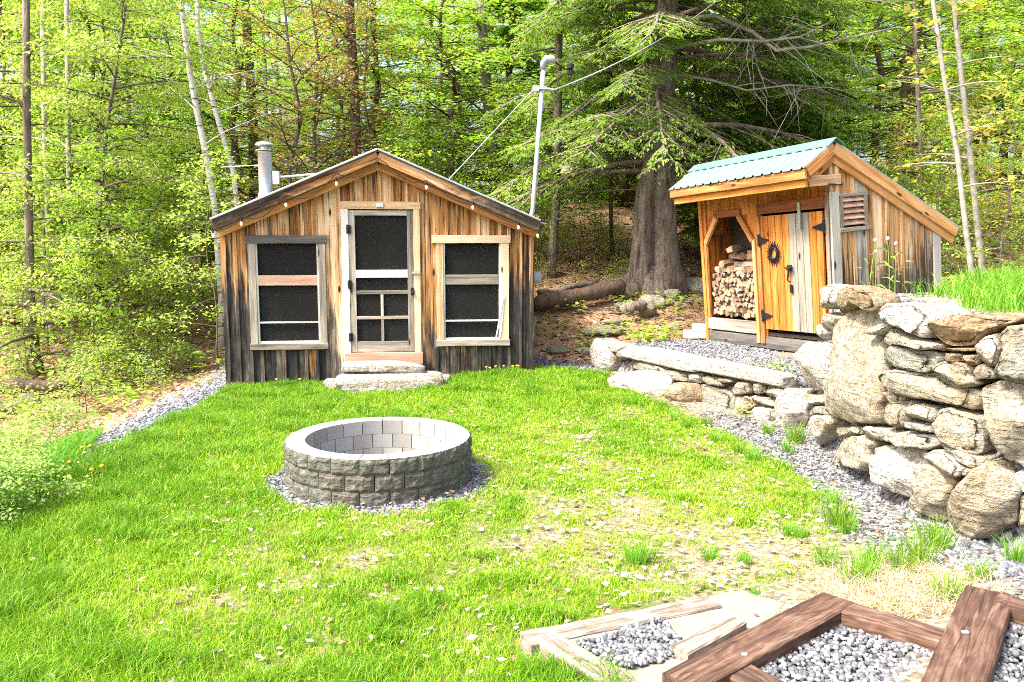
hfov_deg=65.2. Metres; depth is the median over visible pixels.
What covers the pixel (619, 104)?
forest tree
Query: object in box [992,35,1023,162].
forest tree
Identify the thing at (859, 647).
gravel
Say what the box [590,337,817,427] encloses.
stone wall
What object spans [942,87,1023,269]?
sapling
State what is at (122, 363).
shrub
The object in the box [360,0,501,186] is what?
forest tree
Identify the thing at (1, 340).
sapling
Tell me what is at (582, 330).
seedling
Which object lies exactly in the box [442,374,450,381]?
side stone
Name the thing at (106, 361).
shrub
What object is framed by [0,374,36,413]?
shrub
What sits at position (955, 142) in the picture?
twin sapling
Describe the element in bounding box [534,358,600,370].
gravel
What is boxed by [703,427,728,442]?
grass tuft
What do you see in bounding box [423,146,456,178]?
sapling
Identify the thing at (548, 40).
forest tree
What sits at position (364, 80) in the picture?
maple tree
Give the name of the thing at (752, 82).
hemlock tree
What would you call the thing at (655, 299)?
ledge rock
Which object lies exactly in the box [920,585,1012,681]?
timber
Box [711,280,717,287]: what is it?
firewood log
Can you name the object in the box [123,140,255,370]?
sapling
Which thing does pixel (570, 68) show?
power cable
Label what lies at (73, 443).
bank grass
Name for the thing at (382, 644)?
clover
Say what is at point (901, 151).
sapling
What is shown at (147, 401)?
seedling
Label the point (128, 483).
lawn grass
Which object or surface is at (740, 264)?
firewood log
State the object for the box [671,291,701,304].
seedling
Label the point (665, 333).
weed
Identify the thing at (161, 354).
shrub
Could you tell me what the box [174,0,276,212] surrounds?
forest tree
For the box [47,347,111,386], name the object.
shrub
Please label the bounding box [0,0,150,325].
forest tree
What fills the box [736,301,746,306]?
firewood log
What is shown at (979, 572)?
grass tuft
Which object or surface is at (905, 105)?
sapling
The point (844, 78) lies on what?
forest tree
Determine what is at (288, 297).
window
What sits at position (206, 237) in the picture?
sapling
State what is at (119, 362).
shrub
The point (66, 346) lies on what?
seedling
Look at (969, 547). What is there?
gravel
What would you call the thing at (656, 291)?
seedling
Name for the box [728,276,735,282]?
firewood log
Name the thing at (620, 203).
hemlock tree
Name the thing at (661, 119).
hemlock tree
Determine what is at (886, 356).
stone wall
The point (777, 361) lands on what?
weed
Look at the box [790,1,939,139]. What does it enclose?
forest tree
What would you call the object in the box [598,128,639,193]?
sapling
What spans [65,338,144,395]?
shrub
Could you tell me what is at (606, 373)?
grass tuft
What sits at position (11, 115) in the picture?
forest tree
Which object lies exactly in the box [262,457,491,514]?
gravel
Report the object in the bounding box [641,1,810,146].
forest tree
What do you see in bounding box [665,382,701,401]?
boulder
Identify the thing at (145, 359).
shrub
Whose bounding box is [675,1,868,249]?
hemlock tree
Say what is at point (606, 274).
shrub
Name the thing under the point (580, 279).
shrub
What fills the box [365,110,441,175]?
sapling
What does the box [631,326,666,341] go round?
weed
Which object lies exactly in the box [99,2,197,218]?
forest tree
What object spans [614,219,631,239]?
shrub
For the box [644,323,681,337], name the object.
weed
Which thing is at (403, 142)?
sapling
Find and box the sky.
[0,0,1023,226]
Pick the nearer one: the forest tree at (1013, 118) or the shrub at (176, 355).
the shrub at (176, 355)
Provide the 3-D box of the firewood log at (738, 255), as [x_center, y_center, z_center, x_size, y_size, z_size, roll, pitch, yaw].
[3.216,-1.205,11.442,0.124,0.105,0.400,-36,7,2]
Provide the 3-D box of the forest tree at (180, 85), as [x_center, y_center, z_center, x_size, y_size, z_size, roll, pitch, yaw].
[-11.940,-8.060,27.280,6.393,11.620,7.237,0,7,-2]
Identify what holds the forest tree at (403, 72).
on the ground at (780, 589)
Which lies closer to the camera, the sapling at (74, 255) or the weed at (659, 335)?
the weed at (659, 335)
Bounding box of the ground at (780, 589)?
[0,167,1023,681]
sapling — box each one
[0,137,85,328]
[0,142,106,351]
[0,145,61,332]
[0,149,76,333]
[0,185,94,371]
[0,294,31,369]
[2,138,129,287]
[5,130,93,319]
[33,205,134,380]
[37,119,213,368]
[39,201,132,346]
[61,205,121,327]
[74,167,169,297]
[75,120,204,335]
[88,112,217,328]
[94,147,216,350]
[119,166,215,342]
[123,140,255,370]
[123,145,212,292]
[135,179,211,306]
[180,188,228,296]
[348,112,403,146]
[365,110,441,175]
[377,114,432,167]
[412,124,465,180]
[421,115,492,202]
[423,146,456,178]
[434,93,495,196]
[460,74,589,250]
[479,118,557,258]
[484,89,562,222]
[520,157,568,232]
[535,173,590,249]
[557,154,623,256]
[563,157,602,227]
[579,162,619,225]
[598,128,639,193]
[865,143,900,177]
[876,113,940,209]
[877,120,932,199]
[879,0,1023,273]
[883,155,915,185]
[886,0,1023,274]
[889,98,956,214]
[891,104,1003,269]
[898,167,930,201]
[899,78,981,225]
[902,119,1009,273]
[910,106,1001,276]
[915,48,1011,246]
[916,140,971,247]
[932,77,1013,253]
[936,83,1022,255]
[940,169,1002,276]
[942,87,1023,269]
[959,90,1023,263]
[960,79,1023,261]
[994,148,1023,267]
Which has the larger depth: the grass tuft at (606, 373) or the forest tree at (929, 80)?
the forest tree at (929, 80)
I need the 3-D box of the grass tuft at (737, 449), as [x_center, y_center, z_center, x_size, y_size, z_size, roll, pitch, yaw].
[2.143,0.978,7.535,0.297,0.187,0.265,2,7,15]
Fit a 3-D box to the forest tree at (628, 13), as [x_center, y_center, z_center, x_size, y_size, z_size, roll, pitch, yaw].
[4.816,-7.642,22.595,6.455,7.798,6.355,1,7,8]
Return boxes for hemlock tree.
[397,0,617,200]
[473,0,929,311]
[541,2,690,206]
[628,2,737,259]
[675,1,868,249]
[675,2,870,204]
[677,1,830,169]
[713,0,847,151]
[767,0,882,151]
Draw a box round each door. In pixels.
[346,210,419,351]
[757,214,792,330]
[784,202,827,332]
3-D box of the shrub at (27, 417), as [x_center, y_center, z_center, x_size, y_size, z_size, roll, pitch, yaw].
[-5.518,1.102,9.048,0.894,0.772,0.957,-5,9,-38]
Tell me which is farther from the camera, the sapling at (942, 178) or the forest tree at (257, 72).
the forest tree at (257, 72)
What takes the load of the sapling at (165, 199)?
on the ground at (780, 589)
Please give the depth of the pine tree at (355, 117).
16.89 m
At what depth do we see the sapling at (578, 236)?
18.07 m
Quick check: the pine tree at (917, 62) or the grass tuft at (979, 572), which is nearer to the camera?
the grass tuft at (979, 572)
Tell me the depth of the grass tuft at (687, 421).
8.59 m
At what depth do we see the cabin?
11.18 m
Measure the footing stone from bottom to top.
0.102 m
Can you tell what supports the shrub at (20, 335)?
on the ground at (780, 589)
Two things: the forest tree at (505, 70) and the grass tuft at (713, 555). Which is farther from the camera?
the forest tree at (505, 70)
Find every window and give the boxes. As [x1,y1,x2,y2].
[245,235,328,349]
[432,235,509,346]
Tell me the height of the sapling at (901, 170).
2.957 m
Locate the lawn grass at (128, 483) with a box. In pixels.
[0,363,843,681]
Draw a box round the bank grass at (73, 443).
[0,416,167,511]
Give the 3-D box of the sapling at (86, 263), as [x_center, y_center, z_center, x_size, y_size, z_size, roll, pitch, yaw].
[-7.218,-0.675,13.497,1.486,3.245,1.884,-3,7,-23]
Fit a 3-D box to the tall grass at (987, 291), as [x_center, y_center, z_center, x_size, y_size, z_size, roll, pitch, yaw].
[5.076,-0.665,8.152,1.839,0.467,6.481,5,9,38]
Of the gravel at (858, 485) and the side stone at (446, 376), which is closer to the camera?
the gravel at (858, 485)
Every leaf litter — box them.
[0,247,991,450]
[3,176,1023,337]
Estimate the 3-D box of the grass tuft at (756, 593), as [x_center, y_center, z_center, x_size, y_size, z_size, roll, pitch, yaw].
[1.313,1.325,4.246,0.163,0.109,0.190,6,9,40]
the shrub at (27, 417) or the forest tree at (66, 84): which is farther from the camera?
the forest tree at (66, 84)
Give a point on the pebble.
(965, 632)
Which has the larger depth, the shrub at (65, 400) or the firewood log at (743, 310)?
the firewood log at (743, 310)
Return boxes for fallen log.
[0,376,81,394]
[0,392,41,415]
[534,279,625,311]
[537,280,598,294]
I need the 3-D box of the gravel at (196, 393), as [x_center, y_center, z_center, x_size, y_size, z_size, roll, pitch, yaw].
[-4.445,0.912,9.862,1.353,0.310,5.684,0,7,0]
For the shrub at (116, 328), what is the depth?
13.75 m
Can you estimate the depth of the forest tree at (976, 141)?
23.85 m
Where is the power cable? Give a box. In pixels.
[553,0,717,99]
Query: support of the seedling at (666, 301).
on the leaf litter at (167, 394)
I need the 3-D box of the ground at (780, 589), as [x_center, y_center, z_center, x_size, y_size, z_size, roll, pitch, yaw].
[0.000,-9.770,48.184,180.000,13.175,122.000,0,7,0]
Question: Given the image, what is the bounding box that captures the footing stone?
[774,352,793,357]
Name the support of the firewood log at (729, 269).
on the firewood log
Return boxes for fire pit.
[283,417,471,506]
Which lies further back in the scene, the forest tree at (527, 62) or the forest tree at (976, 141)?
the forest tree at (527, 62)
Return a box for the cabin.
[209,55,556,385]
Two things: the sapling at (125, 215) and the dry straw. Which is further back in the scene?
the sapling at (125, 215)
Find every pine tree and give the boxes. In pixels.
[206,0,302,200]
[284,0,424,157]
[844,0,1023,249]
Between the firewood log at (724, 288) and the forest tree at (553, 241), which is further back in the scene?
the forest tree at (553, 241)
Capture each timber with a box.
[520,596,721,657]
[535,631,639,681]
[662,592,853,681]
[669,615,746,660]
[729,664,783,681]
[841,603,944,650]
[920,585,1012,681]
[993,592,1023,625]
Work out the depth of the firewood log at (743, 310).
11.17 m
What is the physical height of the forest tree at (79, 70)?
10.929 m
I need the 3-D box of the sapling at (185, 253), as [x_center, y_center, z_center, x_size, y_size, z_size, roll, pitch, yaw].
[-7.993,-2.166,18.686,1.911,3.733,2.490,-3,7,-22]
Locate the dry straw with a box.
[761,543,1023,630]
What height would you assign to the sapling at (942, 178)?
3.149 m
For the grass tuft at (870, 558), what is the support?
on the ground at (780, 589)
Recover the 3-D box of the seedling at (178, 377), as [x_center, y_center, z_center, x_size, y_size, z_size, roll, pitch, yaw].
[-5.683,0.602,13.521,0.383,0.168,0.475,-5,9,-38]
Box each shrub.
[0,320,61,376]
[0,324,73,374]
[0,339,55,375]
[0,351,20,379]
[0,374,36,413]
[0,376,59,445]
[0,415,26,461]
[0,415,51,455]
[0,425,33,471]
[0,426,66,480]
[0,427,38,462]
[0,445,59,514]
[0,446,42,531]
[0,454,48,517]
[0,471,27,523]
[1,404,68,450]
[1,443,57,490]
[2,385,79,441]
[3,448,94,511]
[12,391,97,449]
[21,392,110,449]
[37,335,127,392]
[43,366,104,415]
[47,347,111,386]
[49,358,131,420]
[55,334,142,402]
[61,326,120,368]
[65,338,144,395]
[69,334,144,387]
[70,321,133,379]
[93,346,144,386]
[97,344,143,383]
[103,320,181,383]
[110,347,169,386]
[115,317,191,382]
[122,328,167,368]
[131,363,172,401]
[134,340,173,376]
[137,323,194,369]
[150,335,214,384]
[167,341,205,375]
[534,225,548,250]
[534,235,548,259]
[535,255,560,285]
[545,224,568,249]
[557,231,579,258]
[558,257,598,286]
[576,213,606,242]
[584,217,621,248]
[587,246,613,273]
[594,235,613,256]
[595,235,620,256]
[596,221,629,258]
[600,254,627,281]
[601,265,616,280]
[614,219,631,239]
[616,252,628,278]
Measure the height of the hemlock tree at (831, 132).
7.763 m
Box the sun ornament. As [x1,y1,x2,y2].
[767,240,780,266]
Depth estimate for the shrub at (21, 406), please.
9.70 m
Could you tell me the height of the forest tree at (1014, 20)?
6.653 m
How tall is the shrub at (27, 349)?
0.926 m
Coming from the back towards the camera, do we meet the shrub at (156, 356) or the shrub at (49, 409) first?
the shrub at (156, 356)
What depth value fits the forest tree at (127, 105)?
22.86 m
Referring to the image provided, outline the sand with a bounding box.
[570,590,784,681]
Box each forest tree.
[0,0,93,250]
[0,0,115,288]
[0,0,119,344]
[0,0,142,226]
[0,0,143,378]
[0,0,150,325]
[0,0,196,319]
[0,0,199,277]
[0,0,255,313]
[0,2,94,240]
[0,2,173,213]
[0,3,60,209]
[0,4,114,224]
[0,7,93,150]
[2,0,164,348]
[9,0,246,284]
[12,1,124,155]
[41,0,230,255]
[48,0,286,304]
[64,3,245,263]
[82,0,361,263]
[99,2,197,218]
[120,0,292,267]
[121,0,281,260]
[173,0,340,229]
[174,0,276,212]
[174,0,333,211]
[196,0,368,203]
[196,1,332,189]
[239,0,487,192]
[240,0,424,184]
[258,0,433,177]
[262,2,364,180]
[268,0,462,173]
[287,0,599,217]
[322,0,550,192]
[334,0,479,186]
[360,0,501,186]
[367,0,487,194]
[390,0,561,181]
[394,0,568,192]
[415,0,583,200]
[420,0,570,172]
[455,0,609,172]
[457,1,575,172]
[486,0,635,278]
[520,0,650,154]
[526,0,634,167]
[546,4,731,165]
[565,20,637,254]
[576,0,769,177]
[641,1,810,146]
[685,15,866,139]
[698,13,938,139]
[703,2,922,155]
[776,0,1023,189]
[776,0,1023,198]
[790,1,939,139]
[804,4,921,153]
[808,11,889,126]
[812,0,1016,184]
[835,1,1011,155]
[845,1,1000,159]
[850,0,970,165]
[867,0,1023,184]
[870,0,1002,168]
[879,0,1022,177]
[894,0,1023,196]
[919,0,1023,174]
[922,0,1023,192]
[924,0,1023,179]
[962,0,1023,141]
[982,92,1023,159]
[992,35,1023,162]
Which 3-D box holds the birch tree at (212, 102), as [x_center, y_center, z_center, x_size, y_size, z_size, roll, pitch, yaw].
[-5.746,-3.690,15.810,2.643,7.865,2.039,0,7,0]
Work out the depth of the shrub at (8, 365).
13.14 m
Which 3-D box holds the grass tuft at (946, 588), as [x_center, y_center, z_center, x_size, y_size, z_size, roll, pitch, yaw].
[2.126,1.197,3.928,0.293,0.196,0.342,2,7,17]
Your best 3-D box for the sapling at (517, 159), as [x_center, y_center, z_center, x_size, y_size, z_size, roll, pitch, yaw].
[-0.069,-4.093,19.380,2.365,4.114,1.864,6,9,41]
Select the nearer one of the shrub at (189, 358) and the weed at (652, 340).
the weed at (652, 340)
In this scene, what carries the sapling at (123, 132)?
on the ground at (780, 589)
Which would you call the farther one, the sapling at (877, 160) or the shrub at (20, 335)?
the sapling at (877, 160)
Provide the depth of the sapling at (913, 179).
16.50 m
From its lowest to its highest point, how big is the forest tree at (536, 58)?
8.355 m
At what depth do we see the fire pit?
6.24 m
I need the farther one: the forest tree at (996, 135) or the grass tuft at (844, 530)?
the forest tree at (996, 135)
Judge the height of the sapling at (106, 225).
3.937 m
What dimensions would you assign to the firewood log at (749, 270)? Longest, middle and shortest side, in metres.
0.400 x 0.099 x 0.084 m
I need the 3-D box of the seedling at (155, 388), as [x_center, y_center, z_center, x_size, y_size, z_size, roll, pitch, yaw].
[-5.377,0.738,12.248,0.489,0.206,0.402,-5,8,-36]
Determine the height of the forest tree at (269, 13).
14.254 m
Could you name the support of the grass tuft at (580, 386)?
on the ground at (780, 589)
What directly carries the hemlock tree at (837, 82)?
on the ground at (780, 589)
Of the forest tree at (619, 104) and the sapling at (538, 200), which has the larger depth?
the forest tree at (619, 104)
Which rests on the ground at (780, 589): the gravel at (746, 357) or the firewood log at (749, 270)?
the gravel at (746, 357)
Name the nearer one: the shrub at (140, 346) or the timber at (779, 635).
the timber at (779, 635)
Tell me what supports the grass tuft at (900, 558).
on the ground at (780, 589)
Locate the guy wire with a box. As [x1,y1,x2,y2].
[449,90,532,178]
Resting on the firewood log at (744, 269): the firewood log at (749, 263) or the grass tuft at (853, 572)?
the firewood log at (749, 263)
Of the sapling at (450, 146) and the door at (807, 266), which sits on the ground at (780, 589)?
the sapling at (450, 146)
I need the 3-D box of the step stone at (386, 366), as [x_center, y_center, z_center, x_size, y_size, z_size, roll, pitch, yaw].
[-1.779,0.372,11.116,1.156,0.166,0.455,-1,7,-6]
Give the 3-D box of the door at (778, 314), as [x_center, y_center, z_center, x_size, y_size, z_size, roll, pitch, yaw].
[3.424,-0.882,10.407,0.051,1.490,0.549,-8,8,-23]
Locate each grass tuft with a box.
[570,380,584,391]
[599,366,615,377]
[609,533,658,566]
[616,391,637,404]
[628,536,665,564]
[653,396,668,404]
[666,408,681,420]
[678,412,698,428]
[698,539,723,561]
[699,414,712,426]
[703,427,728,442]
[725,433,751,453]
[727,544,754,566]
[740,441,767,461]
[745,580,772,596]
[758,417,775,434]
[775,417,808,443]
[777,435,798,453]
[778,518,803,536]
[788,520,811,539]
[809,535,850,567]
[811,484,871,527]
[817,482,846,503]
[826,540,885,587]
[831,506,867,534]
[842,540,894,579]
[861,533,900,565]
[876,520,956,566]
[877,535,934,575]
[901,511,966,550]
[917,558,976,604]
[950,550,1006,582]
[991,530,1023,562]
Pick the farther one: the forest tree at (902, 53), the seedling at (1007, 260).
the forest tree at (902, 53)
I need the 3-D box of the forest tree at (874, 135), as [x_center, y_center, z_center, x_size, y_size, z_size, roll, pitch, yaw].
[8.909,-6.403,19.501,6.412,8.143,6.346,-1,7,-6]
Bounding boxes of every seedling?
[0,402,50,420]
[12,363,55,380]
[40,340,75,358]
[87,390,135,415]
[93,378,141,397]
[93,380,138,400]
[105,388,153,417]
[133,329,171,348]
[146,381,175,396]
[151,335,188,346]
[166,373,187,380]
[187,370,213,382]
[192,347,224,367]
[536,322,565,334]
[555,298,587,310]
[555,319,577,329]
[573,325,607,342]
[602,319,632,332]
[635,288,659,295]
[643,318,670,331]
[656,301,691,315]
[665,293,687,304]
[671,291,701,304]
[985,255,1023,271]
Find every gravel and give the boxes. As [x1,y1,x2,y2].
[79,375,225,458]
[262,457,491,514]
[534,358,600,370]
[575,616,682,667]
[622,293,908,406]
[697,410,1023,578]
[759,623,931,681]
[897,292,983,313]
[924,540,1023,594]
[993,594,1023,681]
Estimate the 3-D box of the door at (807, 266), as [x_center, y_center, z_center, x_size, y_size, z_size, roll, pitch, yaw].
[3.619,-0.899,9.876,0.108,1.620,0.671,-8,8,-23]
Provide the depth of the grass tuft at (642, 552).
4.95 m
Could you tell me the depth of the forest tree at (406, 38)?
30.44 m
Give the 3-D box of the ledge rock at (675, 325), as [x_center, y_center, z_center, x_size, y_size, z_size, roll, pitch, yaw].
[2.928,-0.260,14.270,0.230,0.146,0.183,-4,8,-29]
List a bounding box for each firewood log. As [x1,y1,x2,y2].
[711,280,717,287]
[718,259,742,267]
[720,294,726,300]
[722,264,733,272]
[722,286,730,291]
[726,243,745,252]
[727,266,738,272]
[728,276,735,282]
[729,252,745,259]
[731,301,742,306]
[732,307,742,311]
[734,262,744,266]
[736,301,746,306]
[739,307,747,313]
[740,273,751,278]
[742,266,751,272]
[743,254,752,261]
[744,280,750,288]
[745,261,752,265]
[747,267,752,272]
[747,310,753,317]
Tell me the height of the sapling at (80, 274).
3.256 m
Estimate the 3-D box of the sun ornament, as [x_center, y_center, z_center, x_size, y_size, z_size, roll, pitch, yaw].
[3.386,-1.131,10.357,0.028,0.339,0.271,-8,8,-23]
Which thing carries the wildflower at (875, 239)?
on the ground at (780, 589)
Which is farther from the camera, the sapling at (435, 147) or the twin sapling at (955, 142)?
the sapling at (435, 147)
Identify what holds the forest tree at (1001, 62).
on the ground at (780, 589)
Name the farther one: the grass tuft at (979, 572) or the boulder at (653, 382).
the boulder at (653, 382)
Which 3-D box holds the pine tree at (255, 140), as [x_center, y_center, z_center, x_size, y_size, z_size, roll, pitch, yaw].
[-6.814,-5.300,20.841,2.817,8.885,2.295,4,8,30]
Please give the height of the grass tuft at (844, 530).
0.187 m
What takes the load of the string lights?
hanging from the cabin
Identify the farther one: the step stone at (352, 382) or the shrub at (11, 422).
the step stone at (352, 382)
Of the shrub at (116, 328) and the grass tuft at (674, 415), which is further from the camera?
the shrub at (116, 328)
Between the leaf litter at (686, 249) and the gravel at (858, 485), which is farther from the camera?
the leaf litter at (686, 249)
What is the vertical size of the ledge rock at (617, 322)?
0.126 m
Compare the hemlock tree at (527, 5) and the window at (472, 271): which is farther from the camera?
the hemlock tree at (527, 5)
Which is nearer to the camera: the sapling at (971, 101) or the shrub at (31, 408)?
the shrub at (31, 408)
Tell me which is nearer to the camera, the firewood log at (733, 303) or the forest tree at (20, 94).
the firewood log at (733, 303)
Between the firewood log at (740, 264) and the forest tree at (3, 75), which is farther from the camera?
the forest tree at (3, 75)
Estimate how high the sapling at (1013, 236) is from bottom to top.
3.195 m
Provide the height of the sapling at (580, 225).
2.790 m
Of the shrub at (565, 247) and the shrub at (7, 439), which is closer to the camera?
the shrub at (7, 439)
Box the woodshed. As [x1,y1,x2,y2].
[669,137,959,351]
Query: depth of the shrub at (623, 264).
16.25 m
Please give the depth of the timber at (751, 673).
3.12 m
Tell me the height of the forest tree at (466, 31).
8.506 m
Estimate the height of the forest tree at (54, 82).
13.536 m
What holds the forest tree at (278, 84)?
on the ground at (780, 589)
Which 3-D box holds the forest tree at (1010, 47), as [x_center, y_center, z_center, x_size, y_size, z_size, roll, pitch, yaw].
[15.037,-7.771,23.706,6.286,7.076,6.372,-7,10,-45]
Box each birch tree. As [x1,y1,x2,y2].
[118,0,282,347]
[133,0,294,206]
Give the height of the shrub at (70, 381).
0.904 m
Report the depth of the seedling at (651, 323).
14.02 m
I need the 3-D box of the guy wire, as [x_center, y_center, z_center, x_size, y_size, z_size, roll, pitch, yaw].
[-0.360,-3.068,12.068,1.414,1.481,0.016,-1,7,-10]
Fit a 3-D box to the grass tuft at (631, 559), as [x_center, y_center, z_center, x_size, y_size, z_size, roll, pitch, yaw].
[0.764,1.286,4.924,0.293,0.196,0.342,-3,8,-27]
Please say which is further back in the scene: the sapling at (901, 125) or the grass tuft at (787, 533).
the sapling at (901, 125)
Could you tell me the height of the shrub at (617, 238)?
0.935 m
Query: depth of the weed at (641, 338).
12.03 m
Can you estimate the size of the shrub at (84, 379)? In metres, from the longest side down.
1.260 x 1.177 x 1.016 m
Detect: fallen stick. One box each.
[561,336,589,339]
[567,310,605,313]
[587,307,615,309]
[651,315,689,318]
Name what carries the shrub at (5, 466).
on the ground at (780, 589)
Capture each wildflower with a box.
[857,238,884,286]
[869,250,886,286]
[872,236,903,288]
[882,242,906,292]
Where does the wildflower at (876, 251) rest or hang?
on the ground at (780, 589)
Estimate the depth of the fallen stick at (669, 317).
14.59 m
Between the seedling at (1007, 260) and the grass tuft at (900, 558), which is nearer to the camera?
the grass tuft at (900, 558)
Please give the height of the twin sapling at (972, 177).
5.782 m
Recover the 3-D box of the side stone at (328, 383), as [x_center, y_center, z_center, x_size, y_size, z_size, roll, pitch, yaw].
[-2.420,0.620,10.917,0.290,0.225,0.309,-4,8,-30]
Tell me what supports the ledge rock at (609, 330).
on the ground at (780, 589)
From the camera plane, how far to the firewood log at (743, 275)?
11.07 m
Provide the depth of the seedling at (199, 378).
12.00 m
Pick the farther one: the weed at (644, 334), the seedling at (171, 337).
the seedling at (171, 337)
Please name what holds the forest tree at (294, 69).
on the ground at (780, 589)
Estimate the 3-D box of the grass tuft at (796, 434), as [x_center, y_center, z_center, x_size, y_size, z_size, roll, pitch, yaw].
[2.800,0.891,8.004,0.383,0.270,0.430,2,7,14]
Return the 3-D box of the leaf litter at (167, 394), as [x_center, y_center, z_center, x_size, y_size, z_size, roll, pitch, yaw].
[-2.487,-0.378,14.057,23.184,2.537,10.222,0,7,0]
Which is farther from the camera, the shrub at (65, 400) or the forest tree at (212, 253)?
the forest tree at (212, 253)
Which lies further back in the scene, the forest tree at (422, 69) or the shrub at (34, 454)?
the forest tree at (422, 69)
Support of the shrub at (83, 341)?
on the ground at (780, 589)
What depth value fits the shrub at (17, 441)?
7.95 m
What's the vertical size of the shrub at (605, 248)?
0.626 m
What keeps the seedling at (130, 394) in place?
on the ground at (780, 589)
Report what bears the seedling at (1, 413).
on the ground at (780, 589)
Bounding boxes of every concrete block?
[683,330,705,338]
[692,323,705,330]
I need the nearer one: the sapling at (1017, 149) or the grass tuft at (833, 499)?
the grass tuft at (833, 499)
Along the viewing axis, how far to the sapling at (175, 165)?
17.56 m
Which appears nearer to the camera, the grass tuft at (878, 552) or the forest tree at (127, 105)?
the grass tuft at (878, 552)
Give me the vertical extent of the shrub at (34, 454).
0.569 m
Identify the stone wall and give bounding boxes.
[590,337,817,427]
[793,284,1023,539]
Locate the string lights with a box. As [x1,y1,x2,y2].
[212,158,538,237]
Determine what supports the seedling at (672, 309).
on the ground at (780, 589)
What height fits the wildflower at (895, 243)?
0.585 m
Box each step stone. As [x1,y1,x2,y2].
[334,371,443,394]
[341,360,425,372]
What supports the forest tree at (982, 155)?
on the ground at (780, 589)
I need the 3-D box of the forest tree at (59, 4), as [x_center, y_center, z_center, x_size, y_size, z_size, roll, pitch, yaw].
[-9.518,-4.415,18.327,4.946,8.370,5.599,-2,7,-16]
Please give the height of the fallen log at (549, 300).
0.568 m
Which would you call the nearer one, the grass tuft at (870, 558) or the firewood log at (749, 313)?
the grass tuft at (870, 558)
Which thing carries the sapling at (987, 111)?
on the ground at (780, 589)
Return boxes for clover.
[0,386,824,681]
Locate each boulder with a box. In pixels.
[607,370,674,395]
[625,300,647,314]
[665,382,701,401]
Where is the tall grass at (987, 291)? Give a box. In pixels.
[902,258,1023,312]
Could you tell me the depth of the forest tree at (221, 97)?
27.66 m
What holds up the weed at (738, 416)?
on the ground at (780, 589)
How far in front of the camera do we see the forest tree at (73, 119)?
22.84 m
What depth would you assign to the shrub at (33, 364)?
13.93 m
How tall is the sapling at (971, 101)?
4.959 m
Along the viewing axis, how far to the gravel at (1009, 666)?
2.97 m
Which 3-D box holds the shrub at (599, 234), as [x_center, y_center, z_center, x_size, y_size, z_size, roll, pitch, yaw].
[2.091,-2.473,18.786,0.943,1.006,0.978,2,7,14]
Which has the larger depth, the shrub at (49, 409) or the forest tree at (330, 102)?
the forest tree at (330, 102)
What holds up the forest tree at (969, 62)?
on the ground at (780, 589)
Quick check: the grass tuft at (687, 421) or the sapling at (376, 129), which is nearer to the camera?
the grass tuft at (687, 421)
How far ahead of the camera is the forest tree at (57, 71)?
37.11 m
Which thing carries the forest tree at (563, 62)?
on the ground at (780, 589)
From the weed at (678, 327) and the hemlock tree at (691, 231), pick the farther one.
the hemlock tree at (691, 231)
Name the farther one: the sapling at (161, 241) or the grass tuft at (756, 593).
the sapling at (161, 241)
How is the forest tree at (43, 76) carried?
on the ground at (780, 589)
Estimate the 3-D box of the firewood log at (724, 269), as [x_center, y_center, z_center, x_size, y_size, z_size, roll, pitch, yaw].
[3.214,-1.037,11.476,0.400,0.102,0.110,-11,40,-18]
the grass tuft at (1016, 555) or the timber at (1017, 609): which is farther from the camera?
the grass tuft at (1016, 555)
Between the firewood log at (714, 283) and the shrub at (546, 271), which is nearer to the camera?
the firewood log at (714, 283)
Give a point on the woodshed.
(823, 213)
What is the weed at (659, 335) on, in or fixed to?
on the ground at (780, 589)
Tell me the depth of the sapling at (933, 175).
15.48 m
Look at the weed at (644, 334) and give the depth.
12.18 m
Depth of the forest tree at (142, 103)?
31.61 m
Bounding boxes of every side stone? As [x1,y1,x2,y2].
[323,378,336,388]
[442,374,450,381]
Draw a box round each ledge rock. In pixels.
[546,346,570,353]
[574,347,589,354]
[579,326,624,335]
[600,319,625,325]
[618,301,656,316]
[638,295,665,308]
[664,289,679,300]
[670,322,681,329]
[685,277,703,295]
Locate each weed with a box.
[625,328,653,342]
[626,330,654,338]
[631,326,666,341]
[640,326,667,341]
[643,327,669,340]
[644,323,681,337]
[671,321,691,332]
[723,405,749,417]
[769,358,789,368]
[769,364,795,372]
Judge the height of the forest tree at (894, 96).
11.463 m
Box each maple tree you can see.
[0,0,260,354]
[193,0,399,204]
[204,0,416,200]
[249,0,403,184]
[283,0,438,185]
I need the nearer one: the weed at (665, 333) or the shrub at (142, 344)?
the weed at (665, 333)
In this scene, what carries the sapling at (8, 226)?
on the ground at (780, 589)
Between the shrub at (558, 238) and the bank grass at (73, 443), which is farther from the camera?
the shrub at (558, 238)
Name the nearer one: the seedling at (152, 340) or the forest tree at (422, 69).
the seedling at (152, 340)
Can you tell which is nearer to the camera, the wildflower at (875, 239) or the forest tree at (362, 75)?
the wildflower at (875, 239)
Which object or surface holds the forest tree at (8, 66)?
on the ground at (780, 589)
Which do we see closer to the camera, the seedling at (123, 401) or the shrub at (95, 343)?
the seedling at (123, 401)
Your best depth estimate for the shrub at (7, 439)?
6.59 m
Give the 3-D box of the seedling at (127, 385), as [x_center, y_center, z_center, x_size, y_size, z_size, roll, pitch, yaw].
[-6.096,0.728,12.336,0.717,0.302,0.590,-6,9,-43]
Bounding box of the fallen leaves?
[4,370,1003,681]
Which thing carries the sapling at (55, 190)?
on the ground at (780, 589)
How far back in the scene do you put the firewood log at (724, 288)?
11.51 m
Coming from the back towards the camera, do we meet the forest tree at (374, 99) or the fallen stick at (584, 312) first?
the forest tree at (374, 99)
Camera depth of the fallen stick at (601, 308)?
14.99 m

